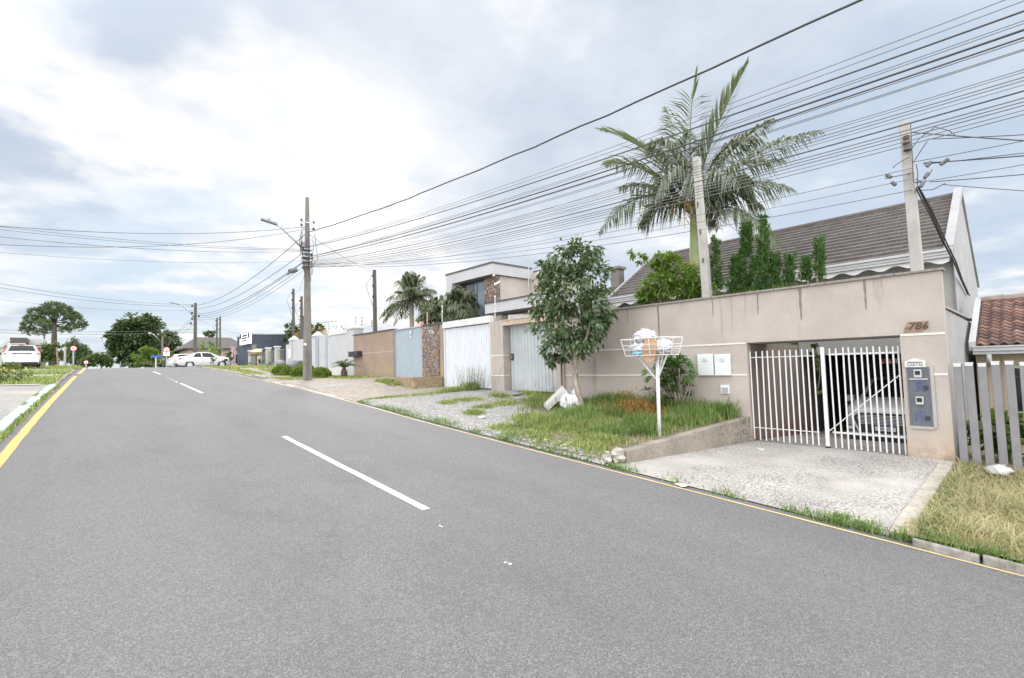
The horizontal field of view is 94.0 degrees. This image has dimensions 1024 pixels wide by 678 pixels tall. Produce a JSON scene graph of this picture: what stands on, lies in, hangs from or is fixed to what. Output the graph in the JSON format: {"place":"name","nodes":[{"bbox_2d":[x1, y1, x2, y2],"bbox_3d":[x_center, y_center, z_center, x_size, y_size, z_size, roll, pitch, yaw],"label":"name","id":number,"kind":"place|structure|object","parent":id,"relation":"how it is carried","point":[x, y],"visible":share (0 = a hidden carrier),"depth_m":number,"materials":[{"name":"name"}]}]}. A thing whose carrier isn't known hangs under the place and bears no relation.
{"place":"outdoors","nodes":[
{"label":"outdoors","id":0,"kind":"place"},
{"bbox_2d":[0,369,61,420],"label":"sidewalk","id":1,"kind":"structure","parent":0,"point":[13,397],"depth_m":15.23,"materials":[{"name":"concrete"}]},
{"bbox_2d":[0,365,82,442],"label":"verge","id":2,"kind":"structure","parent":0,"point":[36,394],"depth_m":19.07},
{"bbox_2d":[0,361,34,382],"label":"flowering bush","id":3,"kind":"object","parent":2,"relation":"on","point":[13,366],"visible":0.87,"depth_m":19.45,"materials":[{"name":"green plant"}]},
{"bbox_2d":[0,345,41,367],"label":"parked car","id":4,"kind":"object","parent":2,"relation":"on","point":[26,355],"visible":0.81,"depth_m":29.20,"materials":[{"name":"white paint"}]},
{"bbox_2d":[240,366,447,400],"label":"paver sidewalk","id":5,"kind":"structure","parent":0,"point":[356,389],"depth_m":19.54,"materials":[{"name":"concrete"}]},
{"bbox_2d":[247,375,611,464],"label":"gravel verge","id":6,"kind":"structure","parent":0,"point":[425,405],"depth_m":13.72,"materials":[{"name":"gravel"}]},
{"bbox_2d":[260,197,317,380],"bbox_3d":[-10.542,-2.314,22.639,0.570,9.403,2.498,-4,-4,43],"label":"utility pole","id":7,"kind":"object","parent":6,"relation":"on","point":[307,342],"visible":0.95,"depth_m":23.13,"materials":[{"name":"concrete"}]},
{"bbox_2d":[308,0,862,231],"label":"overhead cable","id":8,"kind":"object","parent":7,"relation":"attached to","point":[773,39],"visible":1,"depth_m":9.21,"materials":[{"name":"rubber"}]},
{"bbox_2d":[326,190,911,266],"bbox_3d":[-1.059,-3.221,16.244,22.424,1.970,0.014,-4,-4,39],"label":"overhead cable","id":9,"kind":"object","parent":7,"relation":"attached to","point":[670,234],"visible":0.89,"depth_m":11.67,"materials":[{"name":"rubber"}]},
{"bbox_2d":[319,0,1004,243],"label":"overhead cable","id":10,"kind":"object","parent":7,"relation":"attached to","point":[733,102],"visible":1,"depth_m":7.83,"materials":[{"name":"rubber"}]},
{"bbox_2d":[308,37,1023,258],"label":"overhead cable","id":11,"kind":"object","parent":7,"relation":"attached to","point":[744,130],"visible":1,"depth_m":7.62,"materials":[{"name":"rubber"}]},
{"bbox_2d":[308,90,1023,264],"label":"overhead cable","id":12,"kind":"object","parent":7,"relation":"attached to","point":[740,169],"visible":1,"depth_m":7.70,"materials":[{"name":"rubber"}]},
{"bbox_2d":[308,77,1023,262],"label":"overhead cable","id":13,"kind":"object","parent":7,"relation":"attached to","point":[741,159],"visible":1,"depth_m":7.74,"materials":[{"name":"rubber"}]},
{"bbox_2d":[308,105,1023,265],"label":"overhead cable","id":14,"kind":"object","parent":7,"relation":"attached to","point":[737,181],"visible":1,"depth_m":7.74,"materials":[{"name":"rubber"}]},
{"bbox_2d":[308,80,1023,263],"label":"overhead cable","id":15,"kind":"object","parent":7,"relation":"attached to","point":[740,162],"visible":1,"depth_m":7.70,"materials":[{"name":"rubber"}]},
{"bbox_2d":[308,114,1023,267],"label":"overhead cable","id":16,"kind":"object","parent":7,"relation":"attached to","point":[733,189],"visible":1,"depth_m":7.76,"materials":[{"name":"rubber"}]},
{"bbox_2d":[308,110,1023,266],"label":"overhead cable","id":17,"kind":"object","parent":7,"relation":"attached to","point":[735,185],"visible":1,"depth_m":7.68,"materials":[{"name":"rubber"}]},
{"bbox_2d":[309,29,1023,256],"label":"overhead cable","id":18,"kind":"object","parent":7,"relation":"attached to","point":[949,55],"visible":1,"depth_m":7.68,"materials":[{"name":"rubber"}]},
{"bbox_2d":[310,10,1023,246],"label":"overhead cable","id":19,"kind":"object","parent":7,"relation":"attached to","point":[989,23],"visible":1,"depth_m":7.75,"materials":[{"name":"rubber"}]},
{"bbox_2d":[311,1,1023,245],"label":"overhead cable","id":20,"kind":"object","parent":7,"relation":"attached to","point":[742,104],"visible":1,"depth_m":7.69,"materials":[{"name":"rubber"}]},
{"bbox_2d":[311,84,1023,263],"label":"overhead cable","id":21,"kind":"object","parent":7,"relation":"attached to","point":[740,165],"visible":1,"depth_m":7.73,"materials":[{"name":"rubber"}]},
{"bbox_2d":[312,40,1023,258],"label":"overhead cable","id":22,"kind":"object","parent":7,"relation":"attached to","point":[739,134],"visible":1,"depth_m":7.73,"materials":[{"name":"rubber"}]},
{"bbox_2d":[313,49,1023,259],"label":"overhead cable","id":23,"kind":"object","parent":7,"relation":"attached to","point":[744,138],"visible":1,"depth_m":7.66,"materials":[{"name":"rubber"}]},
{"bbox_2d":[313,50,1023,260],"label":"overhead cable","id":24,"kind":"object","parent":7,"relation":"attached to","point":[740,141],"visible":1,"depth_m":7.73,"materials":[{"name":"rubber"}]},
{"bbox_2d":[315,69,1023,260],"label":"overhead cable","id":25,"kind":"object","parent":7,"relation":"attached to","point":[743,153],"visible":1,"depth_m":7.70,"materials":[{"name":"rubber"}]},
{"bbox_2d":[315,72,1023,262],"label":"overhead cable","id":26,"kind":"object","parent":7,"relation":"attached to","point":[750,153],"visible":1,"depth_m":7.60,"materials":[{"name":"rubber"}]},
{"bbox_2d":[316,97,1023,264],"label":"overhead cable","id":27,"kind":"object","parent":7,"relation":"attached to","point":[741,174],"visible":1,"depth_m":7.69,"materials":[{"name":"rubber"}]},
{"bbox_2d":[320,101,1023,264],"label":"overhead cable","id":28,"kind":"object","parent":7,"relation":"attached to","point":[741,177],"visible":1,"depth_m":7.73,"materials":[{"name":"rubber"}]},
{"bbox_2d":[322,20,1023,253],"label":"overhead cable","id":29,"kind":"object","parent":7,"relation":"attached to","point":[743,118],"visible":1,"depth_m":7.69,"materials":[{"name":"rubber"}]},
{"bbox_2d":[331,23,1023,251],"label":"overhead cable","id":30,"kind":"object","parent":7,"relation":"attached to","point":[748,119],"visible":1,"depth_m":7.59,"materials":[{"name":"rubber"}]},
{"bbox_2d":[203,365,553,432],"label":"patchy grass","id":31,"kind":"structure","parent":6,"relation":"on","point":[450,389],"depth_m":16.90,"materials":[{"name":"plant"}]},
{"bbox_2d":[395,322,449,388],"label":"stone pillar","id":32,"kind":"structure","parent":6,"relation":"on","point":[433,353],"depth_m":20.96,"materials":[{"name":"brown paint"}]},
{"bbox_2d":[442,315,493,387],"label":"sliding gate","id":33,"kind":"structure","parent":6,"relation":"on","point":[468,346],"depth_m":19.53,"materials":[{"name":"white metal"}]},
{"bbox_2d":[490,320,512,390],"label":"gate pillar","id":34,"kind":"structure","parent":6,"relation":"on","point":[500,350],"depth_m":17.94,"materials":[{"name":"beige paint"}]},
{"bbox_2d":[502,314,559,325],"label":"gate lintel","id":35,"kind":"structure","parent":34,"relation":"attached to","point":[516,321],"depth_m":17.10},
{"bbox_2d":[510,322,555,391],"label":"zinc gate","id":36,"kind":"structure","parent":34,"relation":"attached to","point":[529,369],"depth_m":17.23,"materials":[{"name":"white metal"}]},
{"bbox_2d":[498,383,734,460],"bbox_3d":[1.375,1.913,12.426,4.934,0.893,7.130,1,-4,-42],"label":"lawn grass","id":37,"kind":"structure","parent":6,"relation":"on","point":[546,428],"depth_m":10.61,"materials":[{"name":"plant"}]},
{"bbox_2d":[524,234,619,407],"bbox_3d":[1.685,-0.357,13.568,2.194,4.989,3.052,1,-4,-42],"label":"street tree","id":38,"kind":"object","parent":37,"relation":"on","point":[562,336],"visible":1,"depth_m":13.20,"materials":[{"name":"green plant"}]},
{"bbox_2d":[547,389,740,437],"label":"tall grass","id":39,"kind":"structure","parent":37,"relation":"on","point":[696,409],"depth_m":11.13,"materials":[{"name":"plant"}]},
{"bbox_2d":[620,336,682,435],"bbox_3d":[2.932,1.142,9.917,0.619,2.324,1.137,1,-4,-34],"label":"litter basket","id":40,"kind":"object","parent":37,"relation":"on","point":[658,372],"visible":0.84,"depth_m":9.80,"materials":[{"name":"white metal"}]},
{"bbox_2d":[642,337,656,361],"bbox_3d":[2.832,0.213,9.785,0.078,0.500,0.350,1,-4,-42],"label":"cardboard sheet","id":41,"kind":"object","parent":40,"relation":"in","point":[653,345],"visible":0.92,"depth_m":9.76,"materials":[{"name":"cardboard"}]},
{"bbox_2d":[600,386,711,420],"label":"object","id":42,"kind":"object","parent":37,"relation":"on","point":[640,404],"visible":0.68,"depth_m":12.13,"materials":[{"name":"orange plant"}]},
{"bbox_2d":[640,352,697,409],"bbox_3d":[3.984,1.089,12.277,0.962,1.533,1.823,1,-4,-42],"label":"clusia shrub","id":43,"kind":"object","parent":37,"relation":"on","point":[671,385],"visible":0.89,"depth_m":11.98,"materials":[{"name":"green plant"}]},
{"bbox_2d":[623,416,751,462],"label":"retaining wall","id":44,"kind":"structure","parent":6,"relation":"on","point":[737,430],"depth_m":9.90,"materials":[{"name":"concrete"}]},
{"bbox_2d":[357,398,1023,563],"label":"roadside grass","id":45,"kind":"structure","parent":6,"relation":"on","point":[838,518],"depth_m":5.91,"materials":[{"name":"plant"}]},
{"bbox_2d":[0,367,1023,677],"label":"road","id":46,"kind":"structure","parent":0,"point":[156,525],"depth_m":4.55,"materials":[{"name":"asphalt"}]},
{"bbox_2d":[0,384,55,431],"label":"mint kerb","id":47,"kind":"structure","parent":46,"relation":"on","point":[8,420],"depth_m":12.12,"materials":[{"name":"paint"}]},
{"bbox_2d":[0,369,84,466],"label":"yellow road lines","id":48,"kind":"structure","parent":46,"relation":"on","point":[8,450],"depth_m":10.44,"materials":[{"name":"paint"}]},
{"bbox_2d":[80,351,115,367],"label":"hedge","id":49,"kind":"object","parent":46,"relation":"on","point":[102,360],"visible":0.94,"depth_m":51.21,"materials":[{"name":"green plant"}]},
{"bbox_2d":[130,345,163,366],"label":"light tree","id":50,"kind":"object","parent":46,"relation":"on","point":[145,354],"visible":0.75,"depth_m":61.88,"materials":[{"name":"green plant"}]},
{"bbox_2d":[174,352,231,366],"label":"parked car","id":51,"kind":"object","parent":46,"relation":"on","point":[198,359],"visible":0.87,"depth_m":44.21,"materials":[{"name":"white paint"}]},
{"bbox_2d":[155,372,428,509],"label":"white lane dashes","id":52,"kind":"object","parent":46,"relation":"on","point":[387,489],"visible":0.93,"depth_m":7.48,"materials":[{"name":"paint"}]},
{"bbox_2d":[205,368,1023,576],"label":"yellow edge line","id":53,"kind":"object","parent":46,"relation":"on","point":[717,497],"visible":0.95,"depth_m":6.38,"materials":[{"name":"paint"}]},
{"bbox_2d":[912,538,1023,574],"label":"lot kerb","id":54,"kind":"structure","parent":46,"relation":"on","point":[1003,564],"depth_m":4.86,"materials":[{"name":"concrete"}]},
{"bbox_2d":[0,0,1023,368],"label":"sky","id":55,"kind":"structure","parent":0,"point":[127,118],"materials":[{"name":"white"}]},
{"bbox_2d":[246,375,1016,562],"bbox_3d":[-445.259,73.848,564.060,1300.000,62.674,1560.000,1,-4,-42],"label":"ground","id":56,"kind":"structure","parent":0,"point":[844,426],"depth_m":9.40,"materials":[{"name":"soil"}]},
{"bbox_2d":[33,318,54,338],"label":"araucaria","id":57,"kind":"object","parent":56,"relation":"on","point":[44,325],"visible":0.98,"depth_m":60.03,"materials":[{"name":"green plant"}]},
{"bbox_2d":[38,341,64,365],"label":"bush","id":58,"kind":"object","parent":56,"relation":"on","point":[47,352],"visible":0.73,"depth_m":53.00,"materials":[{"name":"green plant"}]},
{"bbox_2d":[17,301,88,365],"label":"araucaria","id":59,"kind":"object","parent":56,"relation":"on","point":[68,312],"visible":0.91,"depth_m":64.63,"materials":[{"name":"green plant"}]},
{"bbox_2d":[62,336,93,368],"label":"weeping tree","id":60,"kind":"object","parent":56,"relation":"on","point":[82,351],"visible":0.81,"depth_m":52.96,"materials":[{"name":"green plant"}]},
{"bbox_2d":[100,312,171,367],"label":"broad tree","id":61,"kind":"object","parent":56,"relation":"on","point":[121,347],"visible":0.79,"depth_m":71.32,"materials":[{"name":"green plant"}]},
{"bbox_2d":[172,337,236,364],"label":"hip roof house","id":62,"kind":"structure","parent":56,"relation":"on","point":[227,344],"depth_m":63.36,"materials":[{"name":"paint"}]},
{"bbox_2d":[247,346,284,365],"bbox_3d":[-20.829,1.698,40.357,0.440,1.900,9.911,1,-4,-42],"label":"railing fence","id":63,"kind":"object","parent":56,"relation":"on","point":[276,354],"visible":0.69,"depth_m":39.63,"materials":[{"name":"paint"}]},
{"bbox_2d":[236,332,331,367],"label":"dark shop","id":64,"kind":"structure","parent":56,"relation":"on","point":[249,341],"depth_m":44.99,"materials":[{"name":"metal"}]},
{"bbox_2d":[281,316,325,344],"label":"round tree","id":65,"kind":"object","parent":56,"relation":"on","point":[288,332],"visible":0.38,"depth_m":43.99,"materials":[{"name":"green plant"}]},
{"bbox_2d":[286,330,347,374],"bbox_3d":[-13.426,1.042,32.396,0.860,3.150,11.370,1,-4,-42],"label":"white fence","id":66,"kind":"object","parent":56,"relation":"on","point":[328,349],"visible":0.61,"depth_m":30.79,"materials":[{"name":"paint"}]},
{"bbox_2d":[347,324,363,375],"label":"white pillar","id":67,"kind":"structure","parent":56,"relation":"on","point":[352,330],"depth_m":27.76,"materials":[{"name":"paint"}]},
{"bbox_2d":[366,270,376,330],"bbox_3d":[-7.607,-0.651,25.904,0.611,6.313,0.257,1,-4,-42],"label":"service pole","id":68,"kind":"object","parent":56,"relation":"on","point":[374,295],"visible":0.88,"depth_m":26.06,"materials":[{"name":"concrete"}]},
{"bbox_2d":[353,329,394,376],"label":"brown wall","id":69,"kind":"structure","parent":56,"relation":"on","point":[377,349],"depth_m":25.38,"materials":[{"name":"paint"}]},
{"bbox_2d":[394,326,422,376],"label":"blue gate","id":70,"kind":"structure","parent":69,"relation":"attached to","point":[408,350],"depth_m":23.06,"materials":[{"name":"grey metal"}]},
{"bbox_2d":[378,271,436,326],"bbox_3d":[-5.495,-0.790,26.398,3.223,5.928,3.317,1,-4,-42],"label":"date palm","id":71,"kind":"object","parent":56,"relation":"on","point":[410,287],"visible":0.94,"depth_m":26.27,"materials":[{"name":"green plant"}]},
{"bbox_2d":[414,295,453,325],"bbox_3d":[-3.838,-0.117,23.964,2.223,4.232,2.228,1,-4,-42],"label":"date palm","id":72,"kind":"object","parent":56,"relation":"on","point":[433,310],"visible":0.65,"depth_m":23.49,"materials":[{"name":"green plant"}]},
{"bbox_2d":[436,285,481,327],"bbox_3d":[-2.369,-0.303,21.945,2.089,4.307,2.159,-3,-4,29],"label":"date palm","id":73,"kind":"object","parent":56,"relation":"on","point":[459,301],"visible":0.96,"depth_m":21.64,"materials":[{"name":"green plant"}]},
{"bbox_2d":[445,239,609,388],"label":"modern house","id":74,"kind":"structure","parent":56,"relation":"on","point":[509,286],"depth_m":22.62,"materials":[{"name":"paint"}]},
{"bbox_2d":[460,279,484,326],"bbox_3d":[-1.887,-1.414,23.725,0.075,2.890,2.240,1,-4,-42],"label":"window","id":75,"kind":"structure","parent":74,"relation":"in","point":[477,287],"depth_m":23.41,"materials":[{"name":"glass"}]},
{"bbox_2d":[579,266,625,309],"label":"house","id":76,"kind":"structure","parent":56,"relation":"on","point":[617,278],"depth_m":22.61,"materials":[{"name":"paint"}]},
{"bbox_2d":[627,248,717,305],"bbox_3d":[4.364,-1.702,13.351,1.427,2.242,2.815,1,-4,-42],"label":"leafy shrub","id":77,"kind":"object","parent":56,"relation":"on","point":[672,285],"visible":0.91,"depth_m":13.24,"materials":[{"name":"green plant"}]},
{"bbox_2d":[554,267,956,464],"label":"boundary wall","id":78,"kind":"structure","parent":56,"relation":"on","point":[719,334],"depth_m":10.62,"materials":[{"name":"beige paint"}]},
{"bbox_2d":[688,156,712,297],"bbox_3d":[4.940,-2.187,12.391,0.328,5.240,0.408,1,-4,-42],"label":"service pole","id":79,"kind":"object","parent":78,"relation":"attached to","point":[705,275],"visible":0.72,"depth_m":12.39,"materials":[{"name":"concrete"}]},
{"bbox_2d":[749,349,819,445],"bbox_3d":[6.106,1.282,10.788,0.048,2.085,1.384,1,-4,-42],"label":"gate leaf","id":80,"kind":"object","parent":78,"relation":"attached to","point":[785,356],"visible":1,"depth_m":10.71,"materials":[{"name":"white metal"}]},
{"bbox_2d":[820,346,906,454],"bbox_3d":[7.087,1.213,9.696,0.100,2.155,1.356,1,-4,-42],"label":"gate leaf","id":81,"kind":"object","parent":78,"relation":"attached to","point":[825,397],"visible":0.99,"depth_m":9.66,"materials":[{"name":"white metal"}]},
{"bbox_2d":[884,120,954,270],"bbox_3d":[7.886,-2.054,9.113,0.305,4.460,1.084,1,-4,-42],"label":"service pole","id":82,"kind":"object","parent":78,"relation":"attached to","point":[914,234],"visible":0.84,"depth_m":9.24,"materials":[{"name":"concrete"}]},
{"bbox_2d":[311,179,909,264],"bbox_3d":[-1.058,-3.349,16.247,22.436,1.811,0.012,-4,-4,39],"label":"overhead cable","id":83,"kind":"object","parent":82,"relation":"attached to","point":[674,226],"visible":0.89,"depth_m":11.74,"materials":[{"name":"rubber"}]},
{"bbox_2d":[310,168,911,263],"bbox_3d":[-1.057,-3.469,16.249,22.448,1.674,0.013,-4,-4,39],"label":"overhead cable","id":84,"kind":"object","parent":82,"relation":"attached to","point":[660,222],"visible":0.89,"depth_m":12.01,"materials":[{"name":"rubber"}]},
{"bbox_2d":[916,186,969,295],"bbox_3d":[10.713,-2.099,11.569,7.660,1.547,0.258,1,-4,-42],"label":"cable bundle","id":85,"kind":"object","parent":82,"relation":"attached to","point":[933,217],"visible":1,"depth_m":9.91,"materials":[{"name":"rubber"}]},
{"bbox_2d":[750,344,821,440],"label":"garage side wall","id":86,"kind":"structure","parent":56,"relation":"on","point":[764,348],"depth_m":12.69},
{"bbox_2d":[750,335,899,343],"bbox_3d":[5.660,-0.340,12.268,1.050,1.000,7.700,1,-4,-42],"label":"planter trough","id":87,"kind":"object","parent":86,"relation":"on","point":[860,338],"depth_m":10.43,"materials":[{"name":"concrete"}]},
{"bbox_2d":[709,234,725,294],"bbox_3d":[5.332,-1.714,12.537,0.503,2.095,0.471,-4,-4,32],"label":"juniper","id":88,"kind":"object","parent":87,"relation":"in","point":[717,274],"visible":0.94,"depth_m":12.47,"materials":[{"name":"green plant"}]},
{"bbox_2d":[724,251,747,293],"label":"juniper","id":89,"kind":"object","parent":87,"relation":"in","point":[731,283],"visible":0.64,"depth_m":12.10,"materials":[{"name":"green plant"}]},
{"bbox_2d":[729,218,758,292],"bbox_3d":[5.880,-1.887,11.954,0.694,2.351,0.727,-1,-3,-10],"label":"juniper","id":90,"kind":"object","parent":87,"relation":"in","point":[746,243],"visible":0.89,"depth_m":11.90,"materials":[{"name":"green plant"}]},
{"bbox_2d":[750,211,773,290],"bbox_3d":[6.142,-1.939,11.657,0.510,2.407,0.574,1,-4,-42],"label":"juniper","id":91,"kind":"object","parent":87,"relation":"in","point":[762,241],"visible":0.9,"depth_m":11.60,"materials":[{"name":"green plant"}]},
{"bbox_2d":[764,250,785,288],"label":"juniper","id":92,"kind":"object","parent":87,"relation":"in","point":[776,278],"visible":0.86,"depth_m":11.41,"materials":[{"name":"green plant"}]},
{"bbox_2d":[781,250,798,286],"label":"juniper","id":93,"kind":"object","parent":87,"relation":"in","point":[790,267],"visible":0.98,"depth_m":11.17,"materials":[{"name":"green plant"}]},
{"bbox_2d":[797,254,814,284],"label":"juniper","id":94,"kind":"object","parent":87,"relation":"in","point":[805,270],"visible":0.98,"depth_m":10.94,"materials":[{"name":"green plant"}]},
{"bbox_2d":[811,232,826,282],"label":"juniper","id":95,"kind":"object","parent":87,"relation":"in","point":[818,255],"visible":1,"depth_m":10.74,"materials":[{"name":"green plant"}]},
{"bbox_2d":[778,343,798,344],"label":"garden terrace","id":96,"kind":"structure","parent":56,"relation":"on","point":[788,343],"depth_m":13.78,"materials":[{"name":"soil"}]},
{"bbox_2d":[595,58,824,296],"bbox_3d":[5.845,-4.509,15.730,4.132,9.187,7.972,1,-4,-42],"label":"royal palm","id":97,"kind":"object","parent":96,"relation":"on","point":[712,203],"visible":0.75,"depth_m":14.96,"materials":[{"name":"green plant"}]},
{"bbox_2d":[607,187,979,429],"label":"gabled house","id":98,"kind":"structure","parent":56,"relation":"on","point":[873,242],"depth_m":14.93,"materials":[{"name":"tile"}]},
{"bbox_2d":[969,293,1023,423],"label":"tiled house","id":99,"kind":"structure","parent":56,"relation":"on","point":[997,329],"depth_m":11.00,"materials":[{"name":"tile"}]},
{"bbox_2d":[602,431,942,535],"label":"driveway","id":100,"kind":"structure","parent":0,"point":[876,484],"depth_m":7.98,"materials":[{"name":"concrete"}]},
{"bbox_2d":[845,376,906,442],"bbox_3d":[10.773,1.882,13.177,4.580,1.713,2.200,1,-4,-42],"label":"parked car","id":101,"kind":"object","parent":100,"relation":"on","point":[874,410],"visible":0.45,"depth_m":12.04,"materials":[{"name":"silver metal"}]},
{"bbox_2d":[897,444,1023,560],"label":"dry lot ground","id":102,"kind":"structure","parent":0,"point":[908,526],"depth_m":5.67,"materials":[{"name":"yellow plant"}]},
{"bbox_2d":[890,460,954,541],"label":"concrete kerb","id":103,"kind":"structure","parent":102,"relation":"on","point":[906,513],"depth_m":6.75,"materials":[{"name":"concrete"}]},
{"bbox_2d":[945,306,980,461],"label":"side wall","id":104,"kind":"structure","parent":102,"relation":"on","point":[958,328],"depth_m":10.16,"materials":[{"name":"paint"}]},
{"bbox_2d":[953,361,1023,471],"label":"post fence","id":105,"kind":"object","parent":102,"relation":"on","point":[986,412],"visible":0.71,"depth_m":8.24,"materials":[{"name":"grey paint"}]},
{"bbox_2d":[966,408,1023,464],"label":"garden shrub","id":106,"kind":"object","parent":102,"relation":"on","point":[1007,427],"visible":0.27,"depth_m":8.87,"materials":[{"name":"green plant"}]},
{"bbox_2d":[983,464,1014,475],"bbox_3d":[8.007,2.158,7.870,0.484,0.191,0.401,1,-4,-42],"label":"plastic sheet","id":107,"kind":"object","parent":102,"relation":"on","point":[1003,468],"visible":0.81,"depth_m":7.77,"materials":[{"name":"white plastic"}]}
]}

